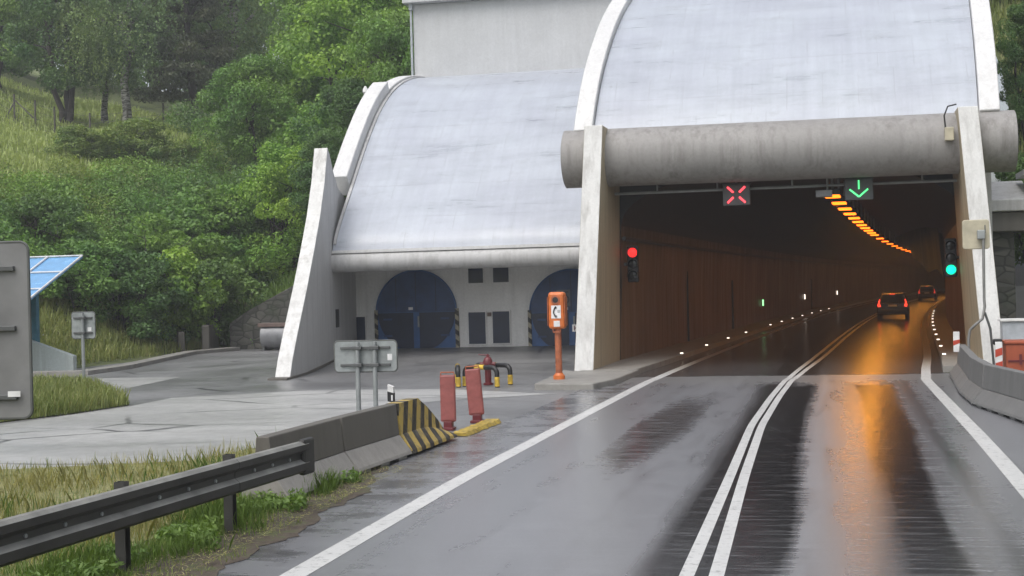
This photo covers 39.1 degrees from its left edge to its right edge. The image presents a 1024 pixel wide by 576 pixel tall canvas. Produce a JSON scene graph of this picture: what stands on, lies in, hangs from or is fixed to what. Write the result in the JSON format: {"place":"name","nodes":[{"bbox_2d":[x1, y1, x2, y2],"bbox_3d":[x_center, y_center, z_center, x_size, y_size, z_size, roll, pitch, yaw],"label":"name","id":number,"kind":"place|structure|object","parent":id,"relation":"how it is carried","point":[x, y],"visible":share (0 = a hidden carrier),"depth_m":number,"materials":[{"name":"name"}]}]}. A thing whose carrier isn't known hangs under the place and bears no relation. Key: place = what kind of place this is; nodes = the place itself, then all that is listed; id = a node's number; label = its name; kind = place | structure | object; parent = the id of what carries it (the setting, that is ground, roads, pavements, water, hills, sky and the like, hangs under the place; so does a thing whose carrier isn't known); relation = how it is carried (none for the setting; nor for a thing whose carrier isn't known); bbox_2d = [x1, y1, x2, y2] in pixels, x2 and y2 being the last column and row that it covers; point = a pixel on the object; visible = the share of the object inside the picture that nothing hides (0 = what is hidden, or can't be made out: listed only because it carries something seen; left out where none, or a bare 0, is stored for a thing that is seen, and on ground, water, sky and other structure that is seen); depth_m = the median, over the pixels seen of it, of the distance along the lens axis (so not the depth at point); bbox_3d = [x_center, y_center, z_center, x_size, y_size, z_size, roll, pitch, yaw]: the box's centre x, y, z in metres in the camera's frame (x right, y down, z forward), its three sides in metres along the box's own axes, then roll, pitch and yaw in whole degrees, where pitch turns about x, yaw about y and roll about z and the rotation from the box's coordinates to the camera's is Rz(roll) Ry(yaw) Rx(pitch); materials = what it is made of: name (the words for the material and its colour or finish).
{"place":"outdoors","nodes":[
{"label":"outdoors","id":0,"kind":"place"},
{"bbox_2d":[0,372,130,422],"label":"grass","id":1,"kind":"structure","parent":0,"point":[55,395],"depth_m":33.52,"materials":[{"name":"green plant"}]},
{"bbox_2d":[110,466,387,575],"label":"verge soil","id":2,"kind":"structure","parent":0,"point":[286,532],"depth_m":14.80,"materials":[{"name":"brown soil"}]},
{"bbox_2d":[0,426,275,575],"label":"verge turf","id":3,"kind":"structure","parent":2,"relation":"on","point":[106,486],"depth_m":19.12,"materials":[{"name":"green plant"}]},
{"bbox_2d":[0,241,33,419],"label":"road sign","id":4,"kind":"object","parent":3,"relation":"on","point":[16,384],"visible":1,"depth_m":14.46,"materials":[{"name":"metal"}]},
{"bbox_2d":[0,437,314,571],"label":"guardrail","id":5,"kind":"object","parent":2,"relation":"on","point":[121,508],"visible":0.98,"depth_m":13.19,"materials":[{"name":"metal"}]},
{"bbox_2d":[1,465,371,575],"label":"grass","id":6,"kind":"structure","parent":2,"relation":"on","point":[328,486],"depth_m":14.23,"materials":[{"name":"green plant"}]},
{"bbox_2d":[17,467,362,575],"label":"weeds","id":7,"kind":"object","parent":2,"relation":"on","point":[177,528],"visible":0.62,"depth_m":14.63,"materials":[{"name":"green plant"}]},
{"bbox_2d":[116,466,406,575],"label":"straw","id":8,"kind":"object","parent":2,"relation":"on","point":[268,527],"visible":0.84,"depth_m":15.18,"materials":[{"name":"brown plant"}]},
{"bbox_2d":[242,418,356,498],"bbox_3d":[-2.689,2.171,18.397,0.651,0.800,2.431,-1,0,14],"label":"concrete barrier","id":9,"kind":"object","parent":2,"relation":"on","point":[326,434],"visible":0.46,"depth_m":18.44,"materials":[{"name":"grey concrete"}]},
{"bbox_2d":[331,404,411,473],"bbox_3d":[-2.104,2.156,20.677,0.651,0.800,2.165,-1,0,15],"label":"concrete barrier","id":10,"kind":"object","parent":2,"relation":"on","point":[371,438],"visible":0.66,"depth_m":20.52,"materials":[{"name":"grey concrete"}]},
{"bbox_2d":[0,389,543,468],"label":"lay by","id":11,"kind":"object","parent":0,"point":[175,425],"visible":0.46,"depth_m":28.29,"materials":[{"name":"concrete"}]},
{"bbox_2d":[0,345,578,466],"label":"forecourt","id":12,"kind":"structure","parent":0,"point":[245,371],"depth_m":43.06,"materials":[{"name":"concrete"}]},
{"bbox_2d":[33,347,239,376],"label":"kerb","id":13,"kind":"structure","parent":12,"relation":"on","point":[134,364],"depth_m":52.30,"materials":[{"name":"concrete"}]},
{"bbox_2d":[97,377,178,389],"bbox_3d":[-11.255,2.802,48.307,3.628,0.001,17.668,-1,0,3],"label":"pavement patch","id":14,"kind":"object","parent":12,"relation":"on","point":[129,382],"visible":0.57,"depth_m":43.43,"materials":[{"name":"concrete"}]},
{"bbox_2d":[258,322,284,350],"bbox_3d":[-10.363,2.177,64.467,1.750,1.240,1.160,-2,0,13],"label":"grit container","id":15,"kind":"object","parent":12,"relation":"on","point":[271,334],"visible":0.49,"depth_m":64.03,"materials":[{"name":"metal"}]},
{"bbox_2d":[334,339,397,410],"bbox_3d":[-2.907,1.830,28.565,1.308,1.594,0.184,-1,0,9],"label":"road sign","id":16,"kind":"object","parent":12,"relation":"on","point":[357,357],"visible":0.93,"depth_m":28.57,"materials":[{"name":"metal"}]},
{"bbox_2d":[387,384,394,402],"bbox_3d":[-2.550,2.299,30.400,0.136,0.537,0.113,-2,0,13],"label":"delineator post","id":17,"kind":"object","parent":12,"relation":"on","point":[391,394],"visible":0.62,"depth_m":30.36,"materials":[{"name":"white plastic"}]},
{"bbox_2d":[387,398,457,453],"bbox_3d":[-1.517,2.120,22.941,0.652,0.760,2.428,-2,0,14],"label":"concrete barrier","id":18,"kind":"object","parent":12,"relation":"on","point":[421,428],"visible":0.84,"depth_m":22.49,"materials":[{"name":"yellow concrete"}]},
{"bbox_2d":[440,372,455,430],"bbox_3d":[-1.143,2.018,25.733,0.280,1.045,0.260,-1,0,10],"label":"bollard","id":19,"kind":"object","parent":12,"relation":"on","point":[448,400],"visible":0.95,"depth_m":25.69,"materials":[{"name":"red paint"}]},
{"bbox_2d":[455,363,460,386],"bbox_3d":[-1.411,2.256,37.472,0.132,0.564,1.430,-1,0,-3],"label":"guard hoop","id":20,"kind":"object","parent":12,"relation":"on","point":[457,376],"visible":1,"depth_m":36.79,"materials":[{"name":"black metal"}]},
{"bbox_2d":[465,365,484,422],"bbox_3d":[-0.701,1.987,26.983,0.354,1.083,0.260,-1,0,10],"label":"bollard","id":21,"kind":"object","parent":12,"relation":"on","point":[474,394],"visible":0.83,"depth_m":26.94,"materials":[{"name":"red paint"}]},
{"bbox_2d":[454,419,500,435],"bbox_3d":[-0.626,2.482,25.728,0.400,0.070,2.398,-2,0,13],"label":"guide strip","id":22,"kind":"object","parent":12,"relation":"on","point":[471,429],"visible":0.96,"depth_m":25.63,"materials":[{"name":"yellow plastic"}]},
{"bbox_2d":[462,365,499,386],"bbox_3d":[-0.797,2.239,36.734,1.173,0.564,0.130,-2,0,37],"label":"guard hoop","id":23,"kind":"object","parent":12,"relation":"on","point":[495,370],"visible":0.73,"depth_m":36.54,"materials":[{"name":"black metal"}]},
{"bbox_2d":[478,354,495,384],"bbox_3d":[-0.629,2.115,37.444,0.361,0.804,0.370,-2,0,-33],"label":"fire hydrant","id":24,"kind":"object","parent":12,"relation":"on","point":[487,360],"visible":0.73,"depth_m":37.37,"materials":[{"name":"red metal"}]},
{"bbox_2d":[475,362,512,384],"bbox_3d":[-0.503,2.231,37.706,0.130,0.565,1.461,-1,0,-43],"label":"guard hoop","id":25,"kind":"object","parent":12,"relation":"on","point":[509,369],"visible":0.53,"depth_m":37.20,"materials":[{"name":"black metal"}]},
{"bbox_2d":[534,369,639,389],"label":"kerb island","id":26,"kind":"structure","parent":12,"relation":"on","point":[582,380],"depth_m":36.15,"materials":[{"name":"concrete"}]},
{"bbox_2d":[547,292,567,379],"bbox_3d":[1.165,1.210,36.600,0.470,2.220,0.346,-1,0,17],"label":"emergency phone","id":27,"kind":"object","parent":26,"relation":"on","point":[557,320],"visible":1,"depth_m":36.51,"materials":[{"name":"orange paint"}]},
{"bbox_2d":[0,1,1023,372],"bbox_3d":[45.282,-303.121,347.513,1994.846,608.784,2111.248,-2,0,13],"label":"ground","id":28,"kind":"structure","parent":0,"point":[924,245],"depth_m":90.72,"materials":[{"name":"green plant"}]},
{"bbox_2d":[0,0,54,88],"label":"tree","id":29,"kind":"object","parent":28,"relation":"on","point":[13,63],"visible":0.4,"depth_m":110.64,"materials":[{"name":"green plant"}]},
{"bbox_2d":[0,192,101,254],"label":"bush","id":30,"kind":"object","parent":28,"relation":"on","point":[43,210],"visible":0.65,"depth_m":65.13,"materials":[{"name":"green plant"}]},
{"bbox_2d":[32,340,76,370],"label":"wall","id":31,"kind":"structure","parent":28,"relation":"on","point":[45,357],"depth_m":50.08,"materials":[{"name":"grey concrete"}]},
{"bbox_2d":[30,255,82,341],"bbox_3d":[-17.505,0.906,50.062,3.468,4.105,4.261,-2,0,13],"label":"stair canopy","id":32,"kind":"object","parent":28,"relation":"on","point":[46,271],"visible":0.54,"depth_m":50.60,"materials":[{"name":"blue glass"}]},
{"bbox_2d":[1,0,125,123],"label":"tree","id":33,"kind":"object","parent":28,"relation":"on","point":[52,76],"visible":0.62,"depth_m":100.09,"materials":[{"name":"green plant"}]},
{"bbox_2d":[43,119,115,157],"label":"bush","id":34,"kind":"object","parent":28,"relation":"on","point":[82,135],"visible":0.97,"depth_m":83.32,"materials":[{"name":"green plant"}]},
{"bbox_2d":[71,311,95,376],"bbox_3d":[-12.637,1.813,42.400,0.791,2.238,0.186,-2,0,13],"label":"road sign","id":35,"kind":"object","parent":28,"relation":"on","point":[83,326],"visible":0.98,"depth_m":42.41,"materials":[{"name":"metal"}]},
{"bbox_2d":[39,238,154,326],"bbox_3d":[-18.246,-0.184,61.937,5.068,4.047,5.540,-1,0,-40],"label":"bush","id":36,"kind":"object","parent":28,"relation":"on","point":[98,280],"visible":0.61,"depth_m":61.16,"materials":[{"name":"green plant"}]},
{"bbox_2d":[1,90,195,132],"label":"meadow fence","id":37,"kind":"object","parent":28,"relation":"on","point":[34,117],"visible":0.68,"depth_m":97.94,"materials":[{"name":"wood"}]},
{"bbox_2d":[57,2,150,122],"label":"birch tree","id":38,"kind":"object","parent":28,"relation":"on","point":[104,109],"visible":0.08,"depth_m":104.02,"materials":[{"name":"green plant"}]},
{"bbox_2d":[53,0,187,120],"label":"birch tree","id":39,"kind":"object","parent":28,"relation":"on","point":[123,30],"visible":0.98,"depth_m":97.51,"materials":[{"name":"green plant"}]},
{"bbox_2d":[64,248,187,340],"bbox_3d":[-16.871,0.369,63.100,5.222,4.219,5.182,-2,0,10],"label":"bush","id":40,"kind":"object","parent":28,"relation":"on","point":[159,302],"visible":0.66,"depth_m":62.03,"materials":[{"name":"green plant"}]},
{"bbox_2d":[0,74,260,304],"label":"grass","id":41,"kind":"structure","parent":28,"relation":"on","point":[22,135],"depth_m":95.25,"materials":[{"name":"green plant"}]},
{"bbox_2d":[91,108,182,163],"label":"bush","id":42,"kind":"object","parent":28,"relation":"on","point":[126,134],"visible":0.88,"depth_m":83.82,"materials":[{"name":"green plant"}]},
{"bbox_2d":[39,283,240,364],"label":"grass","id":43,"kind":"structure","parent":28,"relation":"on","point":[107,329],"depth_m":59.57,"materials":[{"name":"green plant"}]},
{"bbox_2d":[0,150,298,302],"bbox_3d":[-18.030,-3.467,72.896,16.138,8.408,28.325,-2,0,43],"label":"undergrowth","id":44,"kind":"object","parent":28,"relation":"on","point":[61,185],"visible":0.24,"depth_m":74.45,"materials":[{"name":"green plant"}]},
{"bbox_2d":[111,211,243,294],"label":"bush","id":45,"kind":"object","parent":28,"relation":"on","point":[168,234],"visible":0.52,"depth_m":68.91,"materials":[{"name":"green plant"}]},
{"bbox_2d":[129,228,225,345],"bbox_3d":[-15.706,0.028,65.903,5.206,5.656,5.589,-2,0,-15],"label":"bush","id":46,"kind":"object","parent":28,"relation":"on","point":[181,258],"visible":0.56,"depth_m":64.91,"materials":[{"name":"green plant"}]},
{"bbox_2d":[1,0,357,121],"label":"woodland","id":47,"kind":"object","parent":28,"relation":"on","point":[203,61],"visible":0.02,"depth_m":126.03,"materials":[{"name":"green plant"}]},
{"bbox_2d":[130,0,239,127],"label":"pine tree","id":48,"kind":"object","parent":28,"relation":"on","point":[187,50],"visible":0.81,"depth_m":99.21,"materials":[{"name":"green plant"}]},
{"bbox_2d":[146,134,226,171],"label":"bush","id":49,"kind":"object","parent":28,"relation":"on","point":[184,144],"visible":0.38,"depth_m":85.07,"materials":[{"name":"green plant"}]},
{"bbox_2d":[176,324,218,351],"bbox_3d":[-14.351,2.326,65.137,1.578,1.300,3.374,-2,0,-2],"label":"retaining stub","id":50,"kind":"object","parent":28,"relation":"on","point":[210,339],"visible":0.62,"depth_m":64.44,"materials":[{"name":"concrete"}]},
{"bbox_2d":[160,257,272,345],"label":"bush","id":51,"kind":"object","parent":28,"relation":"on","point":[223,273],"visible":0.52,"depth_m":66.46,"materials":[{"name":"green plant"}]},
{"bbox_2d":[156,183,281,277],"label":"bush","id":52,"kind":"object","parent":28,"relation":"on","point":[195,201],"visible":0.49,"depth_m":72.52,"materials":[{"name":"green plant"}]},
{"bbox_2d":[149,0,289,113],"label":"birch tree","id":53,"kind":"object","parent":28,"relation":"on","point":[230,17],"visible":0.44,"depth_m":106.52,"materials":[{"name":"green plant"}]},
{"bbox_2d":[183,186,289,257],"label":"bush","id":54,"kind":"object","parent":28,"relation":"on","point":[268,227],"visible":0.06,"depth_m":74.45,"materials":[{"name":"green plant"}]},
{"bbox_2d":[189,54,307,181],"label":"tree","id":55,"kind":"object","parent":28,"relation":"on","point":[250,83],"visible":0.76,"depth_m":82.89,"materials":[{"name":"green plant"}]},
{"bbox_2d":[162,97,346,293],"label":"undergrowth","id":56,"kind":"object","parent":28,"relation":"on","point":[185,122],"visible":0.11,"depth_m":86.61,"materials":[{"name":"green plant"}]},
{"bbox_2d":[219,270,295,347],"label":"grass","id":57,"kind":"structure","parent":28,"relation":"on","point":[280,286],"depth_m":70.06,"materials":[{"name":"green plant"}]},
{"bbox_2d":[210,161,304,237],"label":"bush","id":58,"kind":"object","parent":28,"relation":"on","point":[251,165],"visible":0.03,"depth_m":76.66,"materials":[{"name":"green plant"}]},
{"bbox_2d":[230,286,292,348],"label":"stone wall","id":59,"kind":"structure","parent":28,"relation":"on","point":[244,328],"depth_m":66.48,"materials":[{"name":"grey stone"}]},
{"bbox_2d":[223,139,309,288],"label":"bush","id":60,"kind":"object","parent":28,"relation":"on","point":[275,162],"visible":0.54,"depth_m":72.75,"materials":[{"name":"green plant"}]},
{"bbox_2d":[286,129,346,235],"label":"bush","id":61,"kind":"object","parent":28,"relation":"on","point":[332,142],"visible":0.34,"depth_m":69.41,"materials":[{"name":"green plant"}]},
{"bbox_2d":[258,0,377,136],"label":"tree","id":62,"kind":"object","parent":28,"relation":"on","point":[292,6],"visible":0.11,"depth_m":91.10,"materials":[{"name":"green plant"}]},
{"bbox_2d":[288,75,371,194],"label":"tree","id":63,"kind":"object","parent":28,"relation":"on","point":[348,92],"visible":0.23,"depth_m":74.22,"materials":[{"name":"green plant"}]},
{"bbox_2d":[264,0,412,149],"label":"tree","id":64,"kind":"object","parent":28,"relation":"on","point":[319,43],"visible":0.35,"depth_m":82.08,"materials":[{"name":"green plant"}]},
{"bbox_2d":[342,6,414,116],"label":"tree","id":65,"kind":"object","parent":28,"relation":"on","point":[390,31],"visible":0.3,"depth_m":75.03,"materials":[{"name":"green plant"}]},
{"bbox_2d":[268,0,611,380],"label":"service building","id":66,"kind":"structure","parent":28,"relation":"on","point":[452,219],"depth_m":51.37,"materials":[{"name":"grey concrete"}]},
{"bbox_2d":[356,316,366,339],"bbox_3d":[-5.694,1.716,52.715,0.784,1.376,0.068,-1,0,13],"label":"door","id":67,"kind":"structure","parent":66,"relation":"in","point":[361,321],"depth_m":52.66,"materials":[{"name":"blue paint"}]},
{"bbox_2d":[467,268,484,283],"bbox_3d":[-1.302,-0.445,51.713,0.618,0.601,0.068,-1,0,13],"label":"window","id":68,"kind":"structure","parent":66,"relation":"in","point":[474,276],"depth_m":51.70,"materials":[{"name":"grey glass"}]},
{"bbox_2d":[467,311,486,344],"bbox_3d":[-1.244,1.438,51.711,0.693,1.208,0.068,-1,0,13],"label":"door","id":69,"kind":"structure","parent":66,"relation":"in","point":[477,320],"depth_m":51.69,"materials":[{"name":"blue paint"}]},
{"bbox_2d":[492,267,509,282],"bbox_3d":[-0.395,-0.472,51.508,0.643,0.598,0.068,-1,0,13],"label":"window","id":70,"kind":"structure","parent":66,"relation":"in","point":[499,275],"depth_m":51.49,"materials":[{"name":"grey glass"}]},
{"bbox_2d":[491,310,510,343],"bbox_3d":[-0.381,1.404,51.516,0.689,1.204,0.068,-1,0,13],"label":"door","id":71,"kind":"structure","parent":66,"relation":"in","point":[501,319],"depth_m":51.50,"materials":[{"name":"blue paint"}]},
{"bbox_2d":[561,0,1023,373],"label":"tunnel portal","id":72,"kind":"object","parent":28,"relation":"on","point":[686,109],"visible":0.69,"depth_m":43.54,"materials":[{"name":"beige concrete"}]},
{"bbox_2d":[624,246,639,281],"bbox_3d":[3.615,-0.753,45.540,0.780,1.160,0.390,-2,0,13],"label":"traffic light","id":73,"kind":"object","parent":72,"relation":"attached to","point":[632,263],"visible":1,"depth_m":45.45,"materials":[{"name":"black plastic"}]},
{"bbox_2d":[721,182,750,205],"bbox_3d":[6.639,-2.980,42.617,0.860,1.070,0.340,-2,0,13],"label":"lane signal","id":74,"kind":"object","parent":72,"relation":"hanging from","point":[736,194],"visible":0.91,"depth_m":42.55,"materials":[{"name":"black plastic"}]},
{"bbox_2d":[816,179,831,197],"bbox_3d":[9.162,-2.942,42.304,0.480,0.550,0.400,-2,0,13],"label":"camera box","id":75,"kind":"object","parent":72,"relation":"attached to","point":[823,193],"visible":0.93,"depth_m":42.12,"materials":[{"name":"metal"}]},
{"bbox_2d":[823,178,841,197],"bbox_3d":[9.849,-3.304,44.300,0.520,1.030,1.100,-2,0,16],"label":"tunnel lamp","id":76,"kind":"object","parent":72,"relation":"hanging from","point":[836,193],"visible":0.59,"depth_m":43.83,"materials":[{"name":"orange"}]},
{"bbox_2d":[830,178,847,204],"bbox_3d":[10.977,-3.333,48.351,0.520,1.030,1.100,-2,0,16],"label":"tunnel lamp","id":77,"kind":"object","parent":72,"relation":"hanging from","point":[838,201],"visible":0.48,"depth_m":47.88,"materials":[{"name":"orange"}]},
{"bbox_2d":[837,181,852,210],"bbox_3d":[12.105,-3.363,52.402,0.520,1.030,1.100,-2,0,16],"label":"tunnel lamp","id":78,"kind":"object","parent":72,"relation":"hanging from","point":[849,206],"visible":0.64,"depth_m":51.93,"materials":[{"name":"orange"}]},
{"bbox_2d":[842,201,856,214],"bbox_3d":[13.233,-3.393,56.453,0.520,1.030,1.100,-2,0,16],"label":"tunnel lamp","id":79,"kind":"object","parent":72,"relation":"hanging from","point":[853,211],"visible":0.66,"depth_m":55.96,"materials":[{"name":"orange"}]},
{"bbox_2d":[843,177,873,200],"bbox_3d":[10.070,-3.093,41.843,0.860,1.070,0.340,-2,0,13],"label":"lane signal","id":80,"kind":"object","parent":72,"relation":"hanging from","point":[859,188],"visible":0.9,"depth_m":41.77,"materials":[{"name":"black metal"}]},
{"bbox_2d":[944,238,958,276],"bbox_3d":[13.333,-0.915,43.043,0.780,1.160,0.390,-2,0,13],"label":"traffic light","id":81,"kind":"object","parent":72,"relation":"attached to","point":[951,257],"visible":0.98,"depth_m":43.04,"materials":[{"name":"black plastic"}]},
{"bbox_2d":[962,219,994,364],"bbox_3d":[11.414,0.288,35.215,0.682,3.926,0.240,-2,0,13],"label":"detector panel","id":82,"kind":"object","parent":72,"relation":"attached to","point":[975,234],"visible":0.91,"depth_m":35.21,"materials":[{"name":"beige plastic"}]},
{"bbox_2d":[991,169,1023,318],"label":"concrete ledge","id":83,"kind":"object","parent":28,"relation":"on","point":[1007,210],"visible":0.43,"depth_m":43.37,"materials":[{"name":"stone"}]},
{"bbox_2d":[993,150,1023,265],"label":"bush","id":84,"kind":"object","parent":28,"relation":"on","point":[1019,238],"visible":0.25,"depth_m":46.92,"materials":[{"name":"green plant"}]},
{"bbox_2d":[995,1,1023,140],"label":"tree","id":85,"kind":"object","parent":28,"relation":"on","point":[1011,48],"visible":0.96,"depth_m":50.84,"materials":[{"name":"green plant"}]},
{"bbox_2d":[217,290,1023,575],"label":"road","id":86,"kind":"structure","parent":0,"point":[872,457],"depth_m":18.05,"materials":[{"name":"grey asphalt"}]},
{"bbox_2d":[280,291,937,575],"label":"road marking","id":87,"kind":"object","parent":86,"relation":"on","point":[321,559],"visible":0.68,"depth_m":18.00,"materials":[{"name":"white paint"}]},
{"bbox_2d":[679,294,937,575],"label":"road marking","id":88,"kind":"object","parent":86,"relation":"on","point":[692,562],"visible":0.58,"depth_m":17.29,"materials":[{"name":"white paint"}]},
{"bbox_2d":[709,293,944,575],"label":"road marking","id":89,"kind":"object","parent":86,"relation":"on","point":[720,561],"visible":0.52,"depth_m":17.25,"materials":[{"name":"white paint"}]},
{"bbox_2d":[877,293,909,319],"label":"car","id":90,"kind":"object","parent":86,"relation":"on","point":[893,304],"visible":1,"depth_m":85.94,"materials":[{"name":"paint"}]},
{"bbox_2d":[918,286,937,300],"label":"car","id":91,"kind":"object","parent":86,"relation":"on","point":[927,292],"visible":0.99,"depth_m":150.31,"materials":[{"name":"grey paint"}]},
{"bbox_2d":[949,344,970,381],"bbox_3d":[10.875,1.816,34.566,0.651,0.800,2.946,-2,0,15],"label":"concrete barrier","id":92,"kind":"object","parent":86,"relation":"on","point":[955,371],"visible":0.41,"depth_m":34.43,"materials":[{"name":"grey concrete"}]},
{"bbox_2d":[953,332,959,351],"bbox_3d":[10.933,1.324,35.422,0.154,0.500,0.048,-2,0,13],"label":"delineator post","id":93,"kind":"object","parent":92,"relation":"attached to","point":[956,340],"visible":1,"depth_m":35.40,"materials":[{"name":"white plastic"}]},
{"bbox_2d":[954,350,977,391],"bbox_3d":[10.099,1.836,31.666,0.651,0.800,2.946,-2,0,15],"label":"concrete barrier","id":94,"kind":"object","parent":86,"relation":"on","point":[961,379],"visible":0.44,"depth_m":31.57,"materials":[{"name":"grey concrete"}]},
{"bbox_2d":[921,300,1023,497],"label":"road marking","id":95,"kind":"object","parent":86,"relation":"on","point":[1008,468],"visible":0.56,"depth_m":23.88,"materials":[{"name":"white paint"}]},
{"bbox_2d":[959,357,990,404],"bbox_3d":[9.424,1.854,28.897,0.651,0.800,2.644,-2,0,12],"label":"concrete barrier","id":96,"kind":"object","parent":86,"relation":"on","point":[971,389],"visible":0.59,"depth_m":28.76,"materials":[{"name":"grey concrete"}]},
{"bbox_2d":[973,364,1023,423],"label":"concrete barrier","id":97,"kind":"object","parent":86,"relation":"on","point":[1001,393],"visible":1,"depth_m":25.93,"materials":[{"name":"grey concrete"}]},
{"bbox_2d":[995,342,1002,365],"bbox_3d":[11.214,1.647,33.156,0.154,0.817,0.048,-2,0,13],"label":"delineator post","id":98,"kind":"object","parent":86,"relation":"on","point":[998,353],"visible":0.6,"depth_m":33.13,"materials":[{"name":"white plastic"}]},
{"bbox_2d":[998,318,1023,359],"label":"equipment cabinet","id":99,"kind":"object","parent":86,"relation":"on","point":[1011,328],"visible":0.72,"depth_m":36.61,"materials":[{"name":"white metal"}]},
{"bbox_2d":[1002,339,1023,370],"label":"orange bin","id":100,"kind":"object","parent":86,"relation":"on","point":[1013,353],"visible":0.62,"depth_m":34.51,"materials":[{"name":"red paint"}]},
{"bbox_2d":[989,0,1023,152],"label":"grass","id":101,"kind":"structure","parent":0,"point":[998,9],"depth_m":59.34,"materials":[{"name":"green plant"}]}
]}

